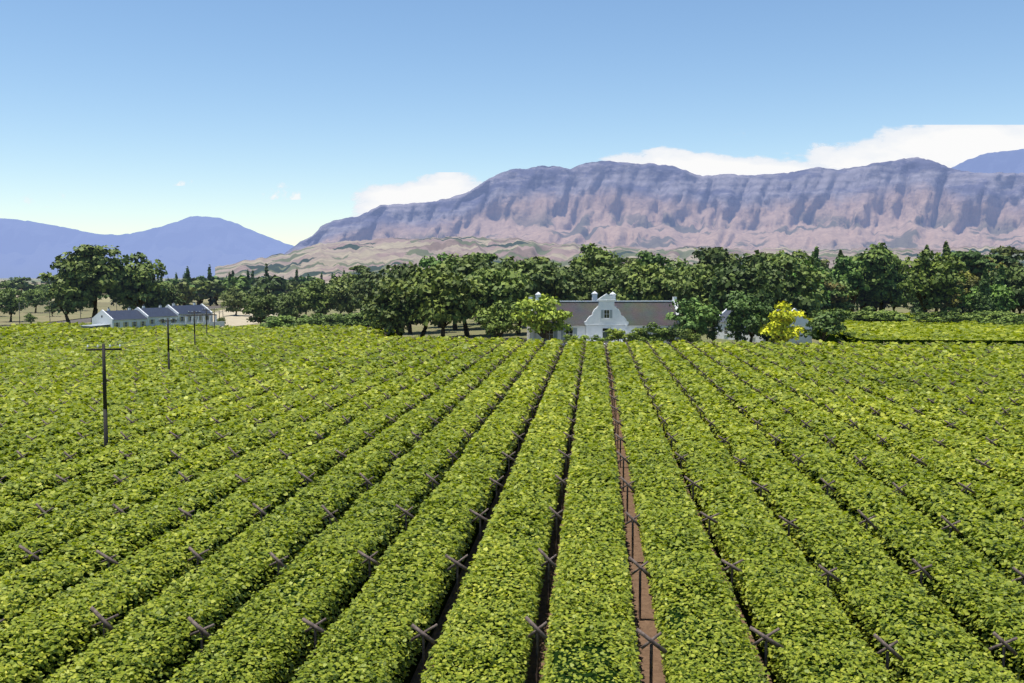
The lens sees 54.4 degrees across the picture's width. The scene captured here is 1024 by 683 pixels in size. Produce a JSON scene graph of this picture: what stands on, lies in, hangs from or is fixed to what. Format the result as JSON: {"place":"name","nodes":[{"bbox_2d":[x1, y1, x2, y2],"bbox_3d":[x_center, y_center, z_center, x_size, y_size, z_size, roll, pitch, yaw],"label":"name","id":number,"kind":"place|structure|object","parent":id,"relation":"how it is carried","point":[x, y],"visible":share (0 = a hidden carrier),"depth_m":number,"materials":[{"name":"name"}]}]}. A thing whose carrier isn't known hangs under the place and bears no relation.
{"place":"outdoors","nodes":[
{"label":"outdoors","id":0,"kind":"place"},
{"bbox_2d":[0,216,293,277],"bbox_3d":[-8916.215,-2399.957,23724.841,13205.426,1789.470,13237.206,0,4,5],"label":"mountain range","id":1,"kind":"structure","parent":0,"point":[197,245],"depth_m":27186.85,"materials":[{"name":"stone"}]},
{"bbox_2d":[352,172,481,216],"bbox_3d":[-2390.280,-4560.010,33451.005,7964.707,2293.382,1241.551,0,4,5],"label":"cloud","id":2,"kind":"structure","parent":0,"point":[436,186],"depth_m":33364.03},
{"bbox_2d":[0,278,1023,352],"bbox_3d":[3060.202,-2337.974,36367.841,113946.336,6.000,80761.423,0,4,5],"label":"ground","id":3,"kind":"structure","parent":0,"point":[474,328],"depth_m":369.34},
{"bbox_2d":[0,288,28,321],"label":"broad tree","id":4,"kind":"object","parent":3,"relation":"on","point":[12,302],"visible":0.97,"depth_m":372.79,"materials":[{"name":"green plant"}]},
{"bbox_2d":[1,277,36,292],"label":"tree","id":5,"kind":"object","parent":3,"relation":"on","point":[17,283],"visible":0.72,"depth_m":743.17,"materials":[{"name":"green plant"}]},
{"bbox_2d":[19,289,46,312],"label":"broad tree","id":6,"kind":"object","parent":3,"relation":"on","point":[35,297],"visible":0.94,"depth_m":465.84,"materials":[{"name":"green plant"}]},
{"bbox_2d":[36,261,103,323],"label":"broad tree","id":7,"kind":"object","parent":3,"relation":"on","point":[66,299],"visible":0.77,"depth_m":316.15,"materials":[{"name":"green plant"}]},
{"bbox_2d":[50,244,131,322],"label":"tall tree","id":8,"kind":"object","parent":3,"relation":"on","point":[90,258],"visible":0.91,"depth_m":317.83,"materials":[{"name":"green plant"}]},
{"bbox_2d":[86,344,121,447],"bbox_3d":[-23.090,4.328,56.545,1.900,8.400,0.290,-1,4,-15],"label":"telephone pole","id":9,"kind":"object","parent":3,"relation":"on","point":[105,417],"visible":0.8,"depth_m":56.37,"materials":[{"name":"brown"}]},
{"bbox_2d":[3,305,229,326],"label":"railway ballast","id":10,"kind":"structure","parent":3,"relation":"on","point":[86,320],"depth_m":369.20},
{"bbox_2d":[98,252,171,309],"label":"tall tree","id":11,"kind":"object","parent":3,"relation":"on","point":[139,277],"visible":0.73,"depth_m":329.87,"materials":[{"name":"green plant"}]},
{"bbox_2d":[81,302,223,327],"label":"farm building","id":12,"kind":"structure","parent":3,"relation":"on","point":[140,317],"depth_m":297.32,"materials":[{"name":"white"}]},
{"bbox_2d":[130,282,185,307],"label":"broad tree","id":13,"kind":"object","parent":3,"relation":"on","point":[164,297],"visible":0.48,"depth_m":340.19,"materials":[{"name":"green plant"}]},
{"bbox_2d":[174,282,199,304],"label":"tree","id":14,"kind":"object","parent":3,"relation":"on","point":[187,290],"visible":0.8,"depth_m":501.01,"materials":[{"name":"green plant"}]},
{"bbox_2d":[190,279,219,304],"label":"tree","id":15,"kind":"object","parent":3,"relation":"on","point":[203,287],"visible":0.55,"depth_m":542.46,"materials":[{"name":"green plant"}]},
{"bbox_2d":[205,279,226,304],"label":"tree","id":16,"kind":"object","parent":3,"relation":"on","point":[216,291],"visible":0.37,"depth_m":579.71,"materials":[{"name":"green plant"}]},
{"bbox_2d":[218,286,250,315],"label":"broad tree","id":17,"kind":"object","parent":3,"relation":"on","point":[232,299],"visible":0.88,"depth_m":402.22,"materials":[{"name":"green plant"}]},
{"bbox_2d":[219,275,251,296],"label":"tree","id":18,"kind":"object","parent":3,"relation":"on","point":[241,279],"visible":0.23,"depth_m":575.57,"materials":[{"name":"green plant"}]},
{"bbox_2d":[222,280,251,306],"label":"tree","id":19,"kind":"object","parent":3,"relation":"on","point":[242,286],"visible":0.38,"depth_m":547.07,"materials":[{"name":"green plant"}]},
{"bbox_2d":[213,308,275,326],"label":"dirt yard","id":20,"kind":"structure","parent":3,"relation":"on","point":[233,319],"depth_m":390.94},
{"bbox_2d":[239,287,282,323],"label":"broad tree","id":21,"kind":"object","parent":3,"relation":"on","point":[257,309],"visible":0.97,"depth_m":288.38,"materials":[{"name":"green plant"}]},
{"bbox_2d":[252,274,286,308],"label":"tree","id":22,"kind":"object","parent":3,"relation":"on","point":[275,283],"visible":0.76,"depth_m":526.53,"materials":[{"name":"green plant"}]},
{"bbox_2d":[265,315,295,327],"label":"bush","id":23,"kind":"object","parent":3,"relation":"on","point":[279,322],"visible":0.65,"depth_m":228.01,"materials":[{"name":"green plant"}]},
{"bbox_2d":[273,289,308,320],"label":"broad tree","id":24,"kind":"object","parent":3,"relation":"on","point":[288,302],"visible":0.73,"depth_m":319.13,"materials":[{"name":"green plant"}]},
{"bbox_2d":[285,281,306,293],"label":"tree","id":25,"kind":"object","parent":3,"relation":"on","point":[293,285],"visible":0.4,"depth_m":539.06,"materials":[{"name":"green plant"}]},
{"bbox_2d":[296,278,337,314],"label":"broad tree","id":26,"kind":"object","parent":3,"relation":"on","point":[317,300],"visible":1,"depth_m":301.73,"materials":[{"name":"green plant"}]},
{"bbox_2d":[310,315,338,326],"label":"bush","id":27,"kind":"object","parent":3,"relation":"on","point":[326,320],"visible":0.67,"depth_m":232.44,"materials":[{"name":"green plant"}]},
{"bbox_2d":[327,274,360,313],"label":"broad tree","id":28,"kind":"object","parent":3,"relation":"on","point":[344,291],"visible":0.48,"depth_m":308.11,"materials":[{"name":"green plant"}]},
{"bbox_2d":[338,313,367,325],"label":"bush","id":29,"kind":"object","parent":3,"relation":"on","point":[348,320],"visible":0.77,"depth_m":235.84,"materials":[{"name":"green plant"}]},
{"bbox_2d":[342,265,374,279],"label":"pine tree","id":30,"kind":"object","parent":3,"relation":"on","point":[358,269],"visible":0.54,"depth_m":340.89,"materials":[{"name":"green plant"}]},
{"bbox_2d":[345,310,371,326],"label":"bush","id":31,"kind":"object","parent":3,"relation":"on","point":[365,322],"visible":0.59,"depth_m":235.77,"materials":[{"name":"green plant"}]},
{"bbox_2d":[350,271,384,305],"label":"tall tree","id":32,"kind":"object","parent":3,"relation":"on","point":[360,290],"visible":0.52,"depth_m":272.78,"materials":[{"name":"green plant"}]},
{"bbox_2d":[363,303,389,329],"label":"broad tree","id":33,"kind":"object","parent":3,"relation":"on","point":[379,324],"visible":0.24,"depth_m":187.02,"materials":[{"name":"green plant"}]},
{"bbox_2d":[357,277,425,335],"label":"broad tree","id":34,"kind":"object","parent":3,"relation":"on","point":[388,307],"visible":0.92,"depth_m":174.18,"materials":[{"name":"green plant"}]},
{"bbox_2d":[365,261,423,333],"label":"broad tree","id":35,"kind":"object","parent":3,"relation":"on","point":[395,272],"visible":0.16,"depth_m":211.99,"materials":[{"name":"green plant"}]},
{"bbox_2d":[389,263,430,337],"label":"broad tree","id":36,"kind":"object","parent":3,"relation":"on","point":[406,272],"visible":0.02,"depth_m":188.30,"materials":[{"name":"green plant"}]},
{"bbox_2d":[418,252,451,327],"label":"tall tree","id":37,"kind":"object","parent":3,"relation":"on","point":[430,261],"visible":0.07,"depth_m":238.18,"materials":[{"name":"green plant"}]},
{"bbox_2d":[390,263,487,336],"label":"broad tree","id":38,"kind":"object","parent":3,"relation":"on","point":[443,303],"visible":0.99,"depth_m":172.45,"materials":[{"name":"green plant"}]},
{"bbox_2d":[435,253,472,329],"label":"broad tree","id":39,"kind":"object","parent":3,"relation":"on","point":[453,261],"visible":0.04,"depth_m":220.67,"materials":[{"name":"green plant"}]},
{"bbox_2d":[440,252,499,336],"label":"broad tree","id":40,"kind":"object","parent":3,"relation":"on","point":[466,267],"visible":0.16,"depth_m":192.37,"materials":[{"name":"green plant"}]},
{"bbox_2d":[455,267,535,338],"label":"broad tree","id":41,"kind":"object","parent":3,"relation":"on","point":[506,286],"visible":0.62,"depth_m":178.37,"materials":[{"name":"green plant"}]},
{"bbox_2d":[471,300,523,337],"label":"round tree","id":42,"kind":"object","parent":3,"relation":"on","point":[502,320],"visible":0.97,"depth_m":167.37,"materials":[{"name":"green plant"}]},
{"bbox_2d":[491,255,554,334],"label":"broad tree","id":43,"kind":"object","parent":3,"relation":"on","point":[535,271],"visible":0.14,"depth_m":198.67,"materials":[{"name":"green plant"}]},
{"bbox_2d":[510,293,572,345],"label":"round tree","id":44,"kind":"object","parent":3,"relation":"on","point":[544,315],"visible":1,"depth_m":161.23,"materials":[{"name":"green plant"}]},
{"bbox_2d":[526,258,581,300],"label":"broad tree","id":45,"kind":"object","parent":3,"relation":"on","point":[562,282],"visible":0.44,"depth_m":201.74,"materials":[{"name":"green plant"}]},
{"bbox_2d":[555,263,601,300],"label":"broad tree","id":46,"kind":"object","parent":3,"relation":"on","point":[584,293],"visible":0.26,"depth_m":209.35,"materials":[{"name":"green plant"}]},
{"bbox_2d":[568,243,624,283],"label":"tall tree","id":47,"kind":"object","parent":3,"relation":"on","point":[594,255],"visible":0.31,"depth_m":239.14,"materials":[{"name":"green plant"}]},
{"bbox_2d":[527,291,680,343],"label":"manor walls","id":48,"kind":"structure","parent":3,"relation":"on","point":[618,320],"depth_m":167.13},
{"bbox_2d":[546,310,661,339],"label":"manor window glass","id":49,"kind":"object","parent":48,"relation":"in","point":[606,315],"visible":0.4,"depth_m":167.00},
{"bbox_2d":[534,302,677,325],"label":"roof","id":50,"kind":"structure","parent":48,"relation":"on","point":[639,313],"depth_m":169.34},
{"bbox_2d":[542,310,669,339],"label":"manor shutters","id":51,"kind":"object","parent":48,"relation":"attached to","point":[574,330],"visible":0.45,"depth_m":166.94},
{"bbox_2d":[579,266,631,300],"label":"broad tree","id":52,"kind":"object","parent":3,"relation":"on","point":[608,276],"visible":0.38,"depth_m":220.24,"materials":[{"name":"green plant"}]},
{"bbox_2d":[604,327,628,342],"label":"bush","id":53,"kind":"object","parent":3,"relation":"on","point":[614,334],"visible":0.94,"depth_m":157.57,"materials":[{"name":"green plant"}]},
{"bbox_2d":[624,327,647,343],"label":"bush","id":54,"kind":"object","parent":3,"relation":"on","point":[636,333],"visible":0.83,"depth_m":158.19,"materials":[{"name":"green plant"}]},
{"bbox_2d":[607,261,675,300],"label":"broad tree","id":55,"kind":"object","parent":3,"relation":"on","point":[635,286],"visible":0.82,"depth_m":210.68,"materials":[{"name":"green plant"}]},
{"bbox_2d":[629,250,672,275],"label":"tall tree","id":56,"kind":"object","parent":3,"relation":"on","point":[647,257],"visible":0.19,"depth_m":244.32,"materials":[{"name":"green plant"}]},
{"bbox_2d":[640,322,669,343],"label":"bush","id":57,"kind":"object","parent":3,"relation":"on","point":[654,337],"visible":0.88,"depth_m":158.17,"materials":[{"name":"green plant"}]},
{"bbox_2d":[661,326,686,344],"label":"bush","id":58,"kind":"object","parent":3,"relation":"on","point":[678,332],"visible":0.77,"depth_m":157.88,"materials":[{"name":"green plant"}]},
{"bbox_2d":[656,256,703,300],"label":"broad tree","id":59,"kind":"object","parent":3,"relation":"on","point":[668,295],"visible":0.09,"depth_m":217.20,"materials":[{"name":"green plant"}]},
{"bbox_2d":[676,329,702,343],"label":"bush","id":60,"kind":"object","parent":3,"relation":"on","point":[692,337],"visible":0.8,"depth_m":159.95,"materials":[{"name":"green plant"}]},
{"bbox_2d":[664,297,724,334],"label":"round tree","id":61,"kind":"object","parent":3,"relation":"on","point":[691,319],"visible":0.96,"depth_m":166.13,"materials":[{"name":"green plant"}]},
{"bbox_2d":[661,263,737,331],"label":"broad tree","id":62,"kind":"object","parent":3,"relation":"on","point":[690,285],"visible":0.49,"depth_m":203.54,"materials":[{"name":"green plant"}]},
{"bbox_2d":[706,277,722,342],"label":"cypress tree","id":63,"kind":"object","parent":3,"relation":"on","point":[714,301],"visible":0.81,"depth_m":168.16,"materials":[{"name":"green plant"}]},
{"bbox_2d":[691,247,741,322],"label":"tall tree","id":64,"kind":"object","parent":3,"relation":"on","point":[715,256],"visible":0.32,"depth_m":231.59,"materials":[{"name":"green plant"}]},
{"bbox_2d":[725,291,748,341],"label":"conifer tree","id":65,"kind":"object","parent":3,"relation":"on","point":[737,335],"visible":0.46,"depth_m":167.32,"materials":[{"name":"green plant"}]},
{"bbox_2d":[702,249,788,303],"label":"broad tree","id":66,"kind":"object","parent":3,"relation":"on","point":[748,280],"visible":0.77,"depth_m":195.82,"materials":[{"name":"green plant"}]},
{"bbox_2d":[722,290,773,343],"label":"round tree","id":67,"kind":"object","parent":3,"relation":"on","point":[751,315],"visible":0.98,"depth_m":163.54,"materials":[{"name":"green plant"}]},
{"bbox_2d":[715,308,811,343],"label":"outbuilding","id":68,"kind":"structure","parent":3,"relation":"on","point":[802,322],"depth_m":173.86,"materials":[{"name":"white"}]},
{"bbox_2d":[755,283,776,340],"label":"conifer tree","id":69,"kind":"object","parent":3,"relation":"on","point":[768,299],"visible":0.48,"depth_m":169.81,"materials":[{"name":"green plant"}]},
{"bbox_2d":[758,301,807,344],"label":"yellow bush","id":70,"kind":"object","parent":3,"relation":"on","point":[779,324],"visible":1,"depth_m":159.07,"materials":[{"name":"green plant"}]},
{"bbox_2d":[735,250,834,311],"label":"broad tree","id":71,"kind":"object","parent":3,"relation":"on","point":[812,278],"visible":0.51,"depth_m":203.10,"materials":[{"name":"green plant"}]},
{"bbox_2d":[778,250,818,269],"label":"tall tree","id":72,"kind":"object","parent":3,"relation":"on","point":[801,254],"visible":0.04,"depth_m":239.14,"materials":[{"name":"green plant"}]},
{"bbox_2d":[789,258,830,314],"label":"broad tree","id":73,"kind":"object","parent":3,"relation":"on","point":[804,308],"visible":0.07,"depth_m":231.79,"materials":[{"name":"green plant"}]},
{"bbox_2d":[800,308,849,343],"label":"bush","id":74,"kind":"object","parent":3,"relation":"on","point":[827,321],"visible":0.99,"depth_m":158.91,"materials":[{"name":"green plant"}]},
{"bbox_2d":[800,276,850,311],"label":"broad tree","id":75,"kind":"object","parent":3,"relation":"on","point":[835,298],"visible":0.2,"depth_m":237.62,"materials":[{"name":"green plant"}]},
{"bbox_2d":[822,279,858,309],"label":"broad tree","id":76,"kind":"object","parent":3,"relation":"on","point":[840,304],"visible":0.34,"depth_m":239.06,"materials":[{"name":"green plant"}]},
{"bbox_2d":[830,255,874,311],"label":"tall tree","id":77,"kind":"object","parent":3,"relation":"on","point":[848,274],"visible":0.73,"depth_m":269.35,"materials":[{"name":"green plant"}]},
{"bbox_2d":[848,310,882,322],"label":"bush","id":78,"kind":"object","parent":3,"relation":"on","point":[865,317],"visible":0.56,"depth_m":214.30,"materials":[{"name":"green plant"}]},
{"bbox_2d":[854,271,885,307],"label":"tall tree","id":79,"kind":"object","parent":3,"relation":"on","point":[868,301],"visible":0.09,"depth_m":274.63,"materials":[{"name":"green plant"}]},
{"bbox_2d":[851,242,906,310],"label":"tall tree","id":80,"kind":"object","parent":3,"relation":"on","point":[883,260],"visible":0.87,"depth_m":267.23,"materials":[{"name":"green plant"}]},
{"bbox_2d":[871,310,908,321],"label":"bush","id":81,"kind":"object","parent":3,"relation":"on","point":[892,315],"visible":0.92,"depth_m":213.46,"materials":[{"name":"green plant"}]},
{"bbox_2d":[870,275,915,309],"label":"broad tree","id":82,"kind":"object","parent":3,"relation":"on","point":[895,297],"visible":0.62,"depth_m":268.09,"materials":[{"name":"green plant"}]},
{"bbox_2d":[812,328,1023,345],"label":"vine block","id":83,"kind":"object","parent":3,"relation":"on","point":[831,337],"visible":0.06,"depth_m":147.94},
{"bbox_2d":[908,295,930,313],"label":"conifer tree","id":84,"kind":"object","parent":3,"relation":"on","point":[916,307],"visible":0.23,"depth_m":248.19,"materials":[{"name":"green plant"}]},
{"bbox_2d":[912,313,945,322],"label":"bush","id":85,"kind":"object","parent":3,"relation":"on","point":[930,318],"visible":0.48,"depth_m":207.82,"materials":[{"name":"green plant"}]},
{"bbox_2d":[897,249,968,316],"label":"tall tree","id":86,"kind":"object","parent":3,"relation":"on","point":[935,277],"visible":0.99,"depth_m":225.81,"materials":[{"name":"green plant"}]},
{"bbox_2d":[930,307,961,318],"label":"bush","id":87,"kind":"object","parent":3,"relation":"on","point":[943,311],"visible":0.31,"depth_m":222.95,"materials":[{"name":"green plant"}]},
{"bbox_2d":[940,310,974,322],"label":"bush","id":88,"kind":"object","parent":3,"relation":"on","point":[955,317],"visible":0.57,"depth_m":209.01,"materials":[{"name":"green plant"}]},
{"bbox_2d":[950,275,991,312],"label":"broad tree","id":89,"kind":"object","parent":3,"relation":"on","point":[969,284],"visible":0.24,"depth_m":239.30,"materials":[{"name":"green plant"}]},
{"bbox_2d":[954,249,996,312],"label":"pine tree","id":90,"kind":"object","parent":3,"relation":"on","point":[978,258],"visible":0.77,"depth_m":261.26,"materials":[{"name":"green plant"}]},
{"bbox_2d":[973,268,998,312],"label":"conifer tree","id":91,"kind":"object","parent":3,"relation":"on","point":[982,297],"visible":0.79,"depth_m":216.38,"materials":[{"name":"green plant"}]},
{"bbox_2d":[957,284,1018,311],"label":"broad tree","id":92,"kind":"object","parent":3,"relation":"on","point":[999,293],"visible":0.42,"depth_m":220.90,"materials":[{"name":"green plant"}]},
{"bbox_2d":[972,311,1004,324],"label":"bush","id":93,"kind":"object","parent":3,"relation":"on","point":[982,319],"visible":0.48,"depth_m":203.73,"materials":[{"name":"green plant"}]},
{"bbox_2d":[979,265,1023,312],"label":"broad tree","id":94,"kind":"object","parent":3,"relation":"on","point":[1014,279],"visible":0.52,"depth_m":240.19,"materials":[{"name":"green plant"}]},
{"bbox_2d":[984,253,1019,267],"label":"pine tree","id":95,"kind":"object","parent":3,"relation":"on","point":[1008,260],"visible":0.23,"depth_m":278.94,"materials":[{"name":"green plant"}]},
{"bbox_2d":[992,264,1014,312],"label":"conifer tree","id":96,"kind":"object","parent":3,"relation":"on","point":[1000,278],"visible":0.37,"depth_m":231.80,"materials":[{"name":"green plant"}]},
{"bbox_2d":[990,245,1023,268],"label":"pine tree","id":97,"kind":"object","parent":3,"relation":"on","point":[1007,251],"visible":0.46,"depth_m":284.02,"materials":[{"name":"green plant"}]},
{"bbox_2d":[991,313,1023,324],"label":"bush","id":98,"kind":"object","parent":3,"relation":"on","point":[1010,319],"visible":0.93,"depth_m":200.00,"materials":[{"name":"green plant"}]},
{"bbox_2d":[0,0,1023,245],"label":"sky","id":99,"kind":"structure","parent":0,"point":[107,106],"materials":[{"name":"blue"}]},
{"bbox_2d":[410,352,772,682],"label":"vineyard soil","id":100,"kind":"structure","parent":0,"point":[646,624],"depth_m":34.32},
{"bbox_2d":[0,324,1023,682],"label":"vine rows","id":101,"kind":"object","parent":100,"relation":"on","point":[564,676],"visible":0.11,"depth_m":32.69,"materials":[{"name":"plant"}]},
{"bbox_2d":[0,312,1023,682],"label":"vine leaves","id":102,"kind":"object","parent":101,"relation":"attached to","point":[486,390],"visible":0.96,"depth_m":42.03,"materials":[{"name":"green plant"}]},
{"bbox_2d":[0,323,1023,682],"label":"trellis posts","id":103,"kind":"object","parent":100,"relation":"on","point":[888,649],"visible":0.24,"depth_m":49.79,"materials":[{"name":"brown wood"}]},
{"bbox_2d":[215,236,1023,282],"bbox_3d":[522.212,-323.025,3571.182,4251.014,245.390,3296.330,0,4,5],"label":"mountain foothills","id":104,"kind":"structure","parent":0,"point":[327,260],"depth_m":4273.71,"materials":[{"name":"stone"}]},
{"bbox_2d":[285,157,1023,253],"bbox_3d":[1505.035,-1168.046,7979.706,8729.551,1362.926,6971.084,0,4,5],"label":"mountain range","id":105,"kind":"structure","parent":0,"point":[915,202],"depth_m":10608.51,"materials":[{"name":"stone"}]},
{"bbox_2d":[601,146,839,175],"bbox_3d":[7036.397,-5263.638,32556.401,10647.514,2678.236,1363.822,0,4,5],"label":"cloud","id":106,"kind":"structure","parent":0,"point":[706,163],"depth_m":32639.34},
{"bbox_2d":[805,125,1023,168],"bbox_3d":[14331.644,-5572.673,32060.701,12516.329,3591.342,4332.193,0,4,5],"label":"cloud","id":107,"kind":"structure","parent":0,"point":[949,146],"depth_m":32388.27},
{"bbox_2d":[952,149,1023,173],"bbox_3d":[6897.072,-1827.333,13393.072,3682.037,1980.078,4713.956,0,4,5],"label":"mountain peak","id":108,"kind":"structure","parent":0,"point":[1011,161],"depth_m":15240.08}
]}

